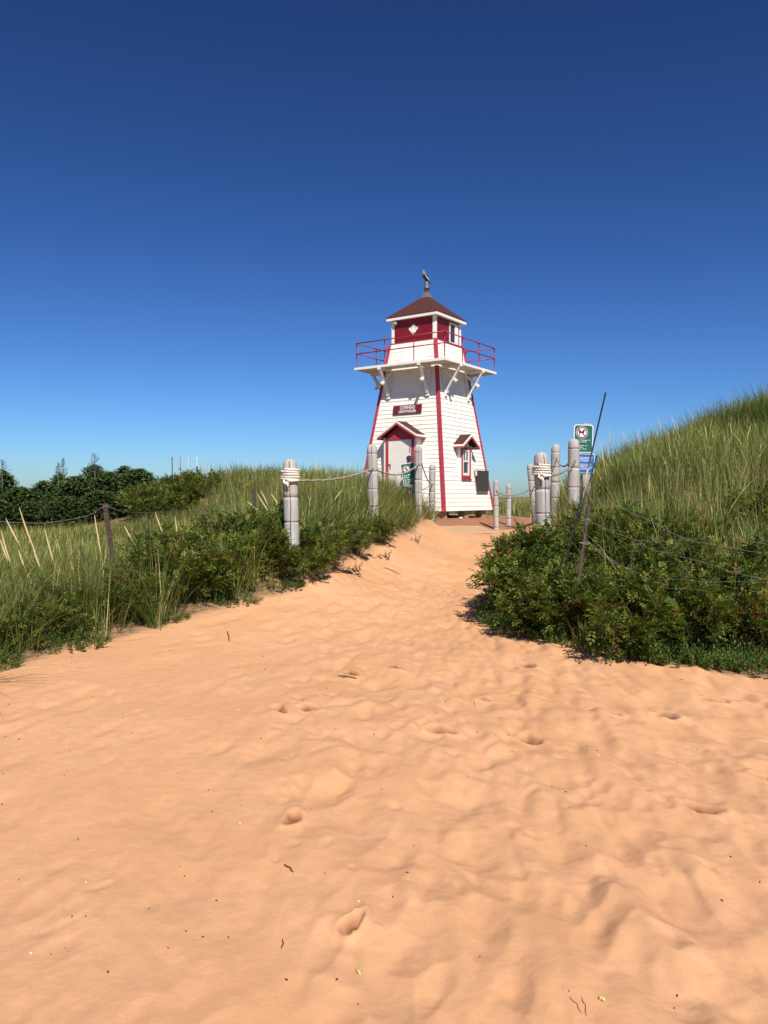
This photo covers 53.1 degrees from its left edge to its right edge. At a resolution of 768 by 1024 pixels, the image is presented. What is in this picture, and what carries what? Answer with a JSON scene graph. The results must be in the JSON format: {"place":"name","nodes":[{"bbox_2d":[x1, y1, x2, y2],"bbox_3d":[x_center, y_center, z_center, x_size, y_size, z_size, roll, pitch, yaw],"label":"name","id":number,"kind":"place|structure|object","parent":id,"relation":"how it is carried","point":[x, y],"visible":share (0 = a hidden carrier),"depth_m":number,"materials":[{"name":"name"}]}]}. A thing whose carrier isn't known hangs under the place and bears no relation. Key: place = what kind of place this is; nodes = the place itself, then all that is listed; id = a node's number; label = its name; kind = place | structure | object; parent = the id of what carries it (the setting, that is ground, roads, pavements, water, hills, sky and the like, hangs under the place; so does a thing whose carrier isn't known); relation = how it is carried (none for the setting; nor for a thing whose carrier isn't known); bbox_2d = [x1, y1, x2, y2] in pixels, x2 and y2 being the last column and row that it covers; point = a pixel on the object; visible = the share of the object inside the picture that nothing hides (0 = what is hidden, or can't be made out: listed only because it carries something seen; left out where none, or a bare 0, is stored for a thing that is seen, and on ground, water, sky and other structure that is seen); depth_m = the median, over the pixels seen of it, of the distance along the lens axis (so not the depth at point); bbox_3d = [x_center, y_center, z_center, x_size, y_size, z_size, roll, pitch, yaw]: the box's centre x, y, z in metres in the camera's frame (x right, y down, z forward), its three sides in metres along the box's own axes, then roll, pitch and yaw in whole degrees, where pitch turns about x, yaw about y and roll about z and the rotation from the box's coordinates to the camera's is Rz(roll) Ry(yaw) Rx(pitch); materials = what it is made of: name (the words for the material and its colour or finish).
{"place":"outdoors","nodes":[
{"label":"outdoors","id":0,"kind":"place"},
{"bbox_2d":[0,512,284,659],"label":"edge grass","id":1,"kind":"structure","parent":0,"point":[19,647],"depth_m":7.76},
{"bbox_2d":[194,473,423,539],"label":"ridge grass","id":2,"kind":"structure","parent":0,"point":[349,506],"depth_m":13.14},
{"bbox_2d":[0,444,767,1023],"bbox_3d":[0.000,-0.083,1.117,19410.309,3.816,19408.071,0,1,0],"label":"sand","id":3,"kind":"structure","parent":0,"point":[514,900],"depth_m":3.81,"materials":[{"name":"sand"}]},
{"bbox_2d":[0,499,34,531],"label":"bush","id":4,"kind":"object","parent":3,"relation":"on","point":[3,505],"visible":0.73,"depth_m":21.92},
{"bbox_2d":[0,590,38,651],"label":"rose bush","id":5,"kind":"object","parent":3,"relation":"on","point":[8,642],"visible":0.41,"depth_m":6.86,"materials":[{"name":"green plant"}]},
{"bbox_2d":[1,501,56,531],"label":"bush","id":6,"kind":"object","parent":3,"relation":"on","point":[26,505],"visible":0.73,"depth_m":22.21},
{"bbox_2d":[0,486,57,526],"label":"bush","id":7,"kind":"object","parent":3,"relation":"on","point":[24,494],"visible":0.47,"depth_m":23.76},
{"bbox_2d":[0,595,70,649],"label":"rose bush","id":8,"kind":"object","parent":3,"relation":"on","point":[36,608],"visible":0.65,"depth_m":7.04,"materials":[{"name":"green plant"}]},
{"bbox_2d":[30,480,58,513],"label":"bush","id":9,"kind":"object","parent":3,"relation":"on","point":[43,488],"visible":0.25,"depth_m":25.82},
{"bbox_2d":[0,592,98,641],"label":"rose bush","id":10,"kind":"object","parent":3,"relation":"on","point":[70,621],"visible":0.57,"depth_m":7.25,"materials":[{"name":"green plant"}]},
{"bbox_2d":[32,495,96,528],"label":"bush","id":11,"kind":"object","parent":3,"relation":"on","point":[66,505],"visible":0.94,"depth_m":22.21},
{"bbox_2d":[25,570,113,628],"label":"rose bush","id":12,"kind":"object","parent":3,"relation":"on","point":[66,591],"visible":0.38,"depth_m":7.69,"materials":[{"name":"green plant"}]},
{"bbox_2d":[24,624,117,651],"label":"plant","id":13,"kind":"object","parent":3,"relation":"on","point":[85,642],"visible":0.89,"depth_m":7.12,"materials":[{"name":"green plant"}]},
{"bbox_2d":[41,475,114,521],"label":"bush","id":14,"kind":"object","parent":3,"relation":"on","point":[72,486],"visible":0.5,"depth_m":24.19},
{"bbox_2d":[67,489,129,522],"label":"bush","id":15,"kind":"object","parent":3,"relation":"on","point":[99,497],"visible":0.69,"depth_m":22.76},
{"bbox_2d":[75,471,125,509],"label":"bush","id":16,"kind":"object","parent":3,"relation":"on","point":[104,481],"visible":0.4,"depth_m":24.69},
{"bbox_2d":[53,536,188,613],"bbox_3d":[-2.644,0.685,8.060,1.667,0.892,1.816,0,1,0],"label":"shrub","id":17,"kind":"object","parent":3,"relation":"on","point":[91,572],"visible":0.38,"depth_m":7.92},
{"bbox_2d":[102,590,157,624],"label":"rose bush","id":18,"kind":"object","parent":3,"relation":"on","point":[142,607],"visible":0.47,"depth_m":7.88,"materials":[{"name":"green plant"}]},
{"bbox_2d":[110,468,158,497],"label":"bush","id":19,"kind":"object","parent":3,"relation":"on","point":[131,477],"visible":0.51,"depth_m":24.72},
{"bbox_2d":[79,541,199,630],"bbox_3d":[-2.839,0.726,8.031,1.734,0.935,1.829,-1,1,-33],"label":"grass tuft","id":20,"kind":"object","parent":3,"relation":"on","point":[155,621],"visible":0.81,"depth_m":7.83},
{"bbox_2d":[97,560,187,622],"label":"rose bush","id":21,"kind":"object","parent":3,"relation":"on","point":[154,587],"visible":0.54,"depth_m":7.89,"materials":[{"name":"green plant"}]},
{"bbox_2d":[118,483,173,518],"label":"rose bush","id":22,"kind":"object","parent":3,"relation":"on","point":[142,504],"visible":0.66,"depth_m":19.95,"materials":[{"name":"green plant"}]},
{"bbox_2d":[12,489,281,574],"bbox_3d":[-2.624,0.202,9.645,0.803,0.994,4.488,1,2,41],"label":"wire fence","id":23,"kind":"object","parent":3,"relation":"on","point":[107,525],"visible":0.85,"depth_m":8.61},
{"bbox_2d":[98,539,210,604],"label":"rose bush","id":24,"kind":"object","parent":3,"relation":"on","point":[185,556],"visible":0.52,"depth_m":8.38,"materials":[{"name":"green plant"}]},
{"bbox_2d":[113,524,203,563],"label":"rose bush","id":25,"kind":"object","parent":3,"relation":"on","point":[147,534],"visible":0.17,"depth_m":9.60,"materials":[{"name":"green plant"}]},
{"bbox_2d":[145,489,186,516],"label":"rose bush","id":26,"kind":"object","parent":3,"relation":"on","point":[157,502],"visible":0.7,"depth_m":19.41,"materials":[{"name":"green plant"}]},
{"bbox_2d":[155,496,195,516],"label":"rose bush","id":27,"kind":"object","parent":3,"relation":"on","point":[179,504],"visible":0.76,"depth_m":19.24,"materials":[{"name":"green plant"}]},
{"bbox_2d":[149,518,213,546],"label":"rose bush","id":28,"kind":"object","parent":3,"relation":"on","point":[168,527],"visible":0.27,"depth_m":9.66,"materials":[{"name":"green plant"}]},
{"bbox_2d":[130,538,241,606],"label":"rose bush","id":29,"kind":"object","parent":3,"relation":"on","point":[209,567],"visible":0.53,"depth_m":8.53,"materials":[{"name":"green plant"}]},
{"bbox_2d":[138,526,233,596],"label":"rose bush","id":30,"kind":"object","parent":3,"relation":"on","point":[189,533],"visible":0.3,"depth_m":8.84,"materials":[{"name":"green plant"}]},
{"bbox_2d":[168,477,206,508],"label":"rose bush","id":31,"kind":"object","parent":3,"relation":"on","point":[184,487],"visible":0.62,"depth_m":20.08,"materials":[{"name":"green plant"}]},
{"bbox_2d":[174,542,269,594],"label":"rose bush","id":32,"kind":"object","parent":3,"relation":"on","point":[258,554],"visible":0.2,"depth_m":9.23,"materials":[{"name":"green plant"}]},
{"bbox_2d":[0,462,447,633],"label":"marram grass","id":33,"kind":"structure","parent":3,"relation":"on","point":[66,535],"depth_m":15.56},
{"bbox_2d":[188,533,263,595],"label":"rose bush","id":34,"kind":"object","parent":3,"relation":"on","point":[243,547],"visible":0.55,"depth_m":8.90,"materials":[{"name":"green plant"}]},
{"bbox_2d":[183,527,270,580],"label":"rose bush","id":35,"kind":"object","parent":3,"relation":"on","point":[210,535],"visible":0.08,"depth_m":8.98,"materials":[{"name":"green plant"}]},
{"bbox_2d":[181,502,278,547],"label":"rose bush","id":36,"kind":"object","parent":3,"relation":"on","point":[216,526],"visible":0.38,"depth_m":9.85,"materials":[{"name":"green plant"}]},
{"bbox_2d":[210,589,263,604],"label":"plant","id":37,"kind":"object","parent":3,"relation":"on","point":[216,599],"visible":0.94,"depth_m":8.79,"materials":[{"name":"green plant"}]},
{"bbox_2d":[205,519,278,580],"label":"rose bush","id":38,"kind":"object","parent":3,"relation":"on","point":[251,543],"visible":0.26,"depth_m":9.61,"materials":[{"name":"green plant"}]},
{"bbox_2d":[222,518,292,572],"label":"rose bush","id":39,"kind":"object","parent":3,"relation":"on","point":[278,531],"visible":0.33,"depth_m":9.56,"materials":[{"name":"green plant"}]},
{"bbox_2d":[224,500,328,567],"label":"rose bush","id":40,"kind":"object","parent":3,"relation":"on","point":[265,525],"visible":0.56,"depth_m":9.72,"materials":[{"name":"green plant"}]},
{"bbox_2d":[264,536,312,578],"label":"rose bush","id":41,"kind":"object","parent":3,"relation":"on","point":[290,560],"visible":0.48,"depth_m":9.48,"materials":[{"name":"green plant"}]},
{"bbox_2d":[282,459,299,574],"bbox_3d":[-1.190,0.209,9.906,0.230,1.785,0.197,0,1,0],"label":"rope post","id":42,"kind":"object","parent":3,"relation":"on","point":[291,508],"visible":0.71,"depth_m":9.82,"materials":[{"name":"grey wood"}]},
{"bbox_2d":[269,529,336,583],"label":"rose bush","id":43,"kind":"object","parent":3,"relation":"on","point":[317,559],"visible":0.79,"depth_m":9.72,"materials":[{"name":"green plant"}]},
{"bbox_2d":[299,528,346,568],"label":"rose bush","id":44,"kind":"object","parent":3,"relation":"on","point":[319,538],"visible":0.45,"depth_m":10.12,"materials":[{"name":"green plant"}]},
{"bbox_2d":[299,515,372,571],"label":"rose bush","id":45,"kind":"object","parent":3,"relation":"on","point":[356,536],"visible":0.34,"depth_m":10.64,"materials":[{"name":"green plant"}]},
{"bbox_2d":[198,460,531,522],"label":"grass","id":46,"kind":"structure","parent":3,"relation":"on","point":[520,508],"depth_m":29.82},
{"bbox_2d":[367,444,378,532],"bbox_3d":[-0.200,-0.304,13.957,0.228,1.850,0.198,0,1,0],"label":"rope post","id":47,"kind":"object","parent":3,"relation":"on","point":[372,462],"visible":0.72,"depth_m":13.87,"materials":[{"name":"grey wood"}]},
{"bbox_2d":[368,511,400,542],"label":"rose bush","id":48,"kind":"object","parent":3,"relation":"on","point":[384,524],"visible":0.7,"depth_m":13.49,"materials":[{"name":"green plant"}]},
{"bbox_2d":[414,446,421,516],"bbox_3d":[0.840,-0.598,18.792,0.196,2.045,0.198,0,1,0],"label":"rope post","id":49,"kind":"object","parent":3,"relation":"on","point":[418,470],"visible":0.75,"depth_m":18.71,"materials":[{"name":"grey wood"}]},
{"bbox_2d":[354,269,496,518],"bbox_3d":[1.229,-3.964,26.545,3.653,9.005,4.575,1,1,35],"label":"lighthouse","id":50,"kind":"object","parent":3,"relation":"on","point":[426,372],"visible":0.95,"depth_m":25.91,"materials":[{"name":"white paint"}]},
{"bbox_2d":[388,439,410,493],"bbox_3d":[0.531,-1.244,25.544,0.920,2.305,0.066,1,1,35],"label":"door","id":51,"kind":"structure","parent":50,"relation":"in","point":[398,450],"depth_m":25.58,"materials":[{"name":"paint"}]},
{"bbox_2d":[461,447,471,479],"bbox_3d":[2.779,-1.628,26.027,0.090,1.105,0.675,1,1,35],"label":"window","id":52,"kind":"structure","parent":50,"relation":"in","point":[465,452],"depth_m":26.06,"materials":[{"name":"clear glass"}]},
{"bbox_2d":[441,526,495,533],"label":"boardwalk","id":53,"kind":"structure","parent":3,"relation":"on","point":[471,529],"depth_m":22.35,"materials":[{"name":"brown wood"}]},
{"bbox_2d":[493,480,498,529],"bbox_3d":[3.415,-0.031,23.404,0.177,1.905,0.164,0,1,0],"label":"rope post","id":54,"kind":"object","parent":3,"relation":"on","point":[496,504],"visible":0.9,"depth_m":23.34,"materials":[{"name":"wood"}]},
{"bbox_2d":[475,599,532,626],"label":"plant","id":55,"kind":"object","parent":3,"relation":"on","point":[482,620],"visible":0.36,"depth_m":8.60,"materials":[{"name":"green plant"}]},
{"bbox_2d":[466,536,564,601],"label":"rose bush","id":56,"kind":"object","parent":3,"relation":"on","point":[552,549],"visible":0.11,"depth_m":9.04,"materials":[{"name":"green plant"}]},
{"bbox_2d":[486,612,550,635],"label":"plant","id":57,"kind":"object","parent":3,"relation":"on","point":[508,625],"visible":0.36,"depth_m":8.21,"materials":[{"name":"green plant"}]},
{"bbox_2d":[466,544,577,612],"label":"rose bush","id":58,"kind":"object","parent":3,"relation":"on","point":[534,557],"visible":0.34,"depth_m":8.85,"materials":[{"name":"green plant"}]},
{"bbox_2d":[481,522,574,562],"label":"rose bush","id":59,"kind":"object","parent":3,"relation":"on","point":[565,543],"visible":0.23,"depth_m":9.38,"materials":[{"name":"green plant"}]},
{"bbox_2d":[478,530,579,602],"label":"rose bush","id":60,"kind":"object","parent":3,"relation":"on","point":[506,549],"visible":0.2,"depth_m":9.07,"materials":[{"name":"green plant"}]},
{"bbox_2d":[477,557,591,618],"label":"rose bush","id":61,"kind":"object","parent":3,"relation":"on","point":[509,571],"visible":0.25,"depth_m":8.54,"materials":[{"name":"green plant"}]},
{"bbox_2d":[483,547,586,595],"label":"rose bush","id":62,"kind":"object","parent":3,"relation":"on","point":[522,562],"visible":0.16,"depth_m":8.88,"materials":[{"name":"green plant"}]},
{"bbox_2d":[490,524,587,558],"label":"rose bush","id":63,"kind":"object","parent":3,"relation":"on","point":[500,541],"visible":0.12,"depth_m":9.41,"materials":[{"name":"green plant"}]},
{"bbox_2d":[534,452,550,539],"bbox_3d":[2.114,0.101,10.204,0.256,1.790,0.199,0,1,0],"label":"rope post","id":64,"kind":"object","parent":3,"relation":"on","point":[542,499],"visible":0.56,"depth_m":10.12,"materials":[{"name":"grey wood"}]},
{"bbox_2d":[507,517,580,564],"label":"rose bush","id":65,"kind":"object","parent":3,"relation":"on","point":[546,525],"visible":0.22,"depth_m":9.37,"materials":[{"name":"green plant"}]},
{"bbox_2d":[550,444,559,520],"bbox_3d":[3.626,-0.556,16.292,0.212,1.760,0.196,0,1,0],"label":"rope post","id":66,"kind":"object","parent":3,"relation":"on","point":[555,465],"visible":0.78,"depth_m":16.21,"materials":[{"name":"grey wood"}]},
{"bbox_2d":[490,557,622,639],"bbox_3d":[1.844,0.924,8.032,1.251,0.797,1.347,-6,4,34],"label":"rose bush","id":67,"kind":"object","parent":3,"relation":"on","point":[534,616],"visible":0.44,"depth_m":7.90,"materials":[{"name":"green plant"}]},
{"bbox_2d":[507,557,610,639],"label":"rose bush","id":68,"kind":"object","parent":3,"relation":"on","point":[540,584],"visible":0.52,"depth_m":7.72,"materials":[{"name":"green plant"}]},
{"bbox_2d":[522,515,609,562],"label":"rose bush","id":69,"kind":"object","parent":3,"relation":"on","point":[579,534],"visible":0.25,"depth_m":9.44,"materials":[{"name":"green plant"}]},
{"bbox_2d":[568,439,579,516],"bbox_3d":[3.181,-0.358,12.895,0.197,1.740,0.196,0,1,0],"label":"rope post","id":70,"kind":"object","parent":3,"relation":"on","point":[574,469],"visible":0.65,"depth_m":12.81,"materials":[{"name":"grey wood"}]},
{"bbox_2d":[537,616,620,648],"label":"plant","id":71,"kind":"object","parent":3,"relation":"on","point":[545,634],"visible":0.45,"depth_m":7.62,"materials":[{"name":"green plant"}]},
{"bbox_2d":[574,423,594,507],"bbox_3d":[3.469,-0.651,13.383,0.372,1.774,0.113,0,1,0],"label":"dog sign","id":72,"kind":"object","parent":3,"relation":"on","point":[583,434],"visible":0.72,"depth_m":13.32,"materials":[{"name":"green wood"}]},
{"bbox_2d":[544,499,624,562],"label":"rose bush","id":73,"kind":"object","parent":3,"relation":"on","point":[571,519],"visible":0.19,"depth_m":9.82,"materials":[{"name":"green plant"}]},
{"bbox_2d":[529,562,640,641],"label":"rose bush","id":74,"kind":"object","parent":3,"relation":"on","point":[552,608],"visible":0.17,"depth_m":7.72,"materials":[{"name":"green plant"}]},
{"bbox_2d":[565,392,605,565],"bbox_3d":[2.111,-0.383,8.019,0.023,1.828,0.981,1,1,39],"label":"rod","id":75,"kind":"object","parent":3,"relation":"on","point":[586,475],"visible":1,"depth_m":7.99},
{"bbox_2d":[544,555,659,645],"bbox_3d":[2.051,0.960,7.587,0.903,0.915,1.261,6,3,-8],"label":"rose bush","id":76,"kind":"object","parent":3,"relation":"on","point":[584,600],"visible":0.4,"depth_m":7.43,"materials":[{"name":"green plant"}]},
{"bbox_2d":[579,501,657,558],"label":"rose bush","id":77,"kind":"object","parent":3,"relation":"on","point":[594,525],"visible":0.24,"depth_m":9.17,"materials":[{"name":"green plant"}]},
{"bbox_2d":[577,561,669,646],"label":"rose bush","id":78,"kind":"object","parent":3,"relation":"on","point":[640,592],"visible":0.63,"depth_m":7.20,"materials":[{"name":"green plant"}]},
{"bbox_2d":[575,617,676,660],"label":"plant","id":79,"kind":"object","parent":3,"relation":"on","point":[623,653],"visible":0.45,"depth_m":7.12,"materials":[{"name":"green plant"}]},
{"bbox_2d":[560,526,707,588],"bbox_3d":[2.760,0.658,8.126,1.764,1.023,1.195,0,1,-2],"label":"rose bush","id":80,"kind":"object","parent":3,"relation":"on","point":[640,556],"visible":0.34,"depth_m":8.06,"materials":[{"name":"green plant"}]},
{"bbox_2d":[591,501,691,555],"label":"rose bush","id":81,"kind":"object","parent":3,"relation":"on","point":[624,522],"visible":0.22,"depth_m":9.12,"materials":[{"name":"green plant"}]},
{"bbox_2d":[581,577,706,660],"bbox_3d":[2.380,1.008,7.173,1.184,0.754,1.274,-2,1,7],"label":"rose bush","id":82,"kind":"object","parent":3,"relation":"on","point":[632,626],"visible":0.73,"depth_m":6.89,"materials":[{"name":"green plant"}]},
{"bbox_2d":[526,392,767,578],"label":"dune grass","id":83,"kind":"structure","parent":3,"relation":"on","point":[667,453],"depth_m":12.33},
{"bbox_2d":[529,444,767,648],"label":"thicket grass","id":84,"kind":"structure","parent":3,"relation":"on","point":[699,508],"depth_m":9.26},
{"bbox_2d":[608,507,702,555],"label":"rose bush","id":85,"kind":"object","parent":3,"relation":"on","point":[668,528],"visible":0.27,"depth_m":8.86,"materials":[{"name":"green plant"}]},
{"bbox_2d":[627,638,698,663],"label":"plant","id":86,"kind":"object","parent":3,"relation":"on","point":[643,658],"visible":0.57,"depth_m":6.93,"materials":[{"name":"green plant"}]},
{"bbox_2d":[609,551,730,638],"bbox_3d":[2.824,0.873,7.627,1.088,0.934,1.042,5,4,36],"label":"rose bush","id":87,"kind":"object","parent":3,"relation":"on","point":[680,583],"visible":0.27,"depth_m":7.49,"materials":[{"name":"green plant"}]},
{"bbox_2d":[623,537,717,579],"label":"rose bush","id":88,"kind":"object","parent":3,"relation":"on","point":[674,569],"visible":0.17,"depth_m":7.89,"materials":[{"name":"green plant"}]},
{"bbox_2d":[575,498,767,589],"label":"wire fence","id":89,"kind":"object","parent":3,"relation":"on","point":[585,528],"visible":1,"depth_m":7.57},
{"bbox_2d":[620,511,729,553],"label":"rose bush","id":90,"kind":"object","parent":3,"relation":"on","point":[681,518],"visible":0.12,"depth_m":8.96,"materials":[{"name":"green plant"}]},
{"bbox_2d":[623,560,744,648],"bbox_3d":[2.764,0.905,7.386,0.964,0.854,1.431,0,1,9],"label":"rose bush","id":91,"kind":"object","parent":3,"relation":"on","point":[696,590],"visible":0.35,"depth_m":7.09,"materials":[{"name":"green plant"}]},
{"bbox_2d":[639,632,736,669],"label":"plant","id":92,"kind":"object","parent":3,"relation":"on","point":[662,661],"visible":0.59,"depth_m":6.78,"materials":[{"name":"green plant"}]},
{"bbox_2d":[640,582,739,652],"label":"rose bush","id":93,"kind":"object","parent":3,"relation":"on","point":[714,599],"visible":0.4,"depth_m":6.90,"materials":[{"name":"green plant"}]},
{"bbox_2d":[659,515,741,559],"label":"rose bush","id":94,"kind":"object","parent":3,"relation":"on","point":[708,526],"visible":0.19,"depth_m":8.88,"materials":[{"name":"green plant"}]},
{"bbox_2d":[674,504,734,545],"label":"rose bush","id":95,"kind":"object","parent":3,"relation":"on","point":[689,514],"visible":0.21,"depth_m":9.30,"materials":[{"name":"green plant"}]},
{"bbox_2d":[650,530,767,611],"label":"rose bush","id":96,"kind":"object","parent":3,"relation":"on","point":[739,568],"visible":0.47,"depth_m":7.65,"materials":[{"name":"green plant"}]},
{"bbox_2d":[669,576,755,653],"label":"rose bush","id":97,"kind":"object","parent":3,"relation":"on","point":[707,630],"visible":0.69,"depth_m":6.98,"materials":[{"name":"green plant"}]},
{"bbox_2d":[673,631,767,670],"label":"plant","id":98,"kind":"object","parent":3,"relation":"on","point":[736,648],"visible":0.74,"depth_m":6.75,"materials":[{"name":"green plant"}]},
{"bbox_2d":[688,543,767,609],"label":"rose bush","id":99,"kind":"object","parent":3,"relation":"on","point":[728,560],"visible":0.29,"depth_m":7.71,"materials":[{"name":"green plant"}]},
{"bbox_2d":[702,571,767,662],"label":"rose bush","id":100,"kind":"object","parent":3,"relation":"on","point":[756,602],"visible":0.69,"depth_m":6.88,"materials":[{"name":"green plant"}]},
{"bbox_2d":[716,639,767,675],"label":"plant","id":101,"kind":"object","parent":3,"relation":"on","point":[755,669],"visible":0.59,"depth_m":6.63,"materials":[{"name":"green plant"}]},
{"bbox_2d":[718,485,765,530],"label":"rose bush","id":102,"kind":"object","parent":3,"relation":"on","point":[733,500],"visible":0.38,"depth_m":9.89,"materials":[{"name":"green plant"}]},
{"bbox_2d":[721,477,767,527],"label":"rose bush","id":103,"kind":"object","parent":3,"relation":"on","point":[765,504],"visible":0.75,"depth_m":9.55,"materials":[{"name":"green plant"}]},
{"bbox_2d":[0,0,767,496],"label":"sky","id":104,"kind":"structure","parent":0,"point":[207,207],"materials":[{"name":"blue"}]},
{"bbox_2d":[666,381,767,440],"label":"crest grass","id":105,"kind":"structure","parent":0,"point":[758,406],"depth_m":16.20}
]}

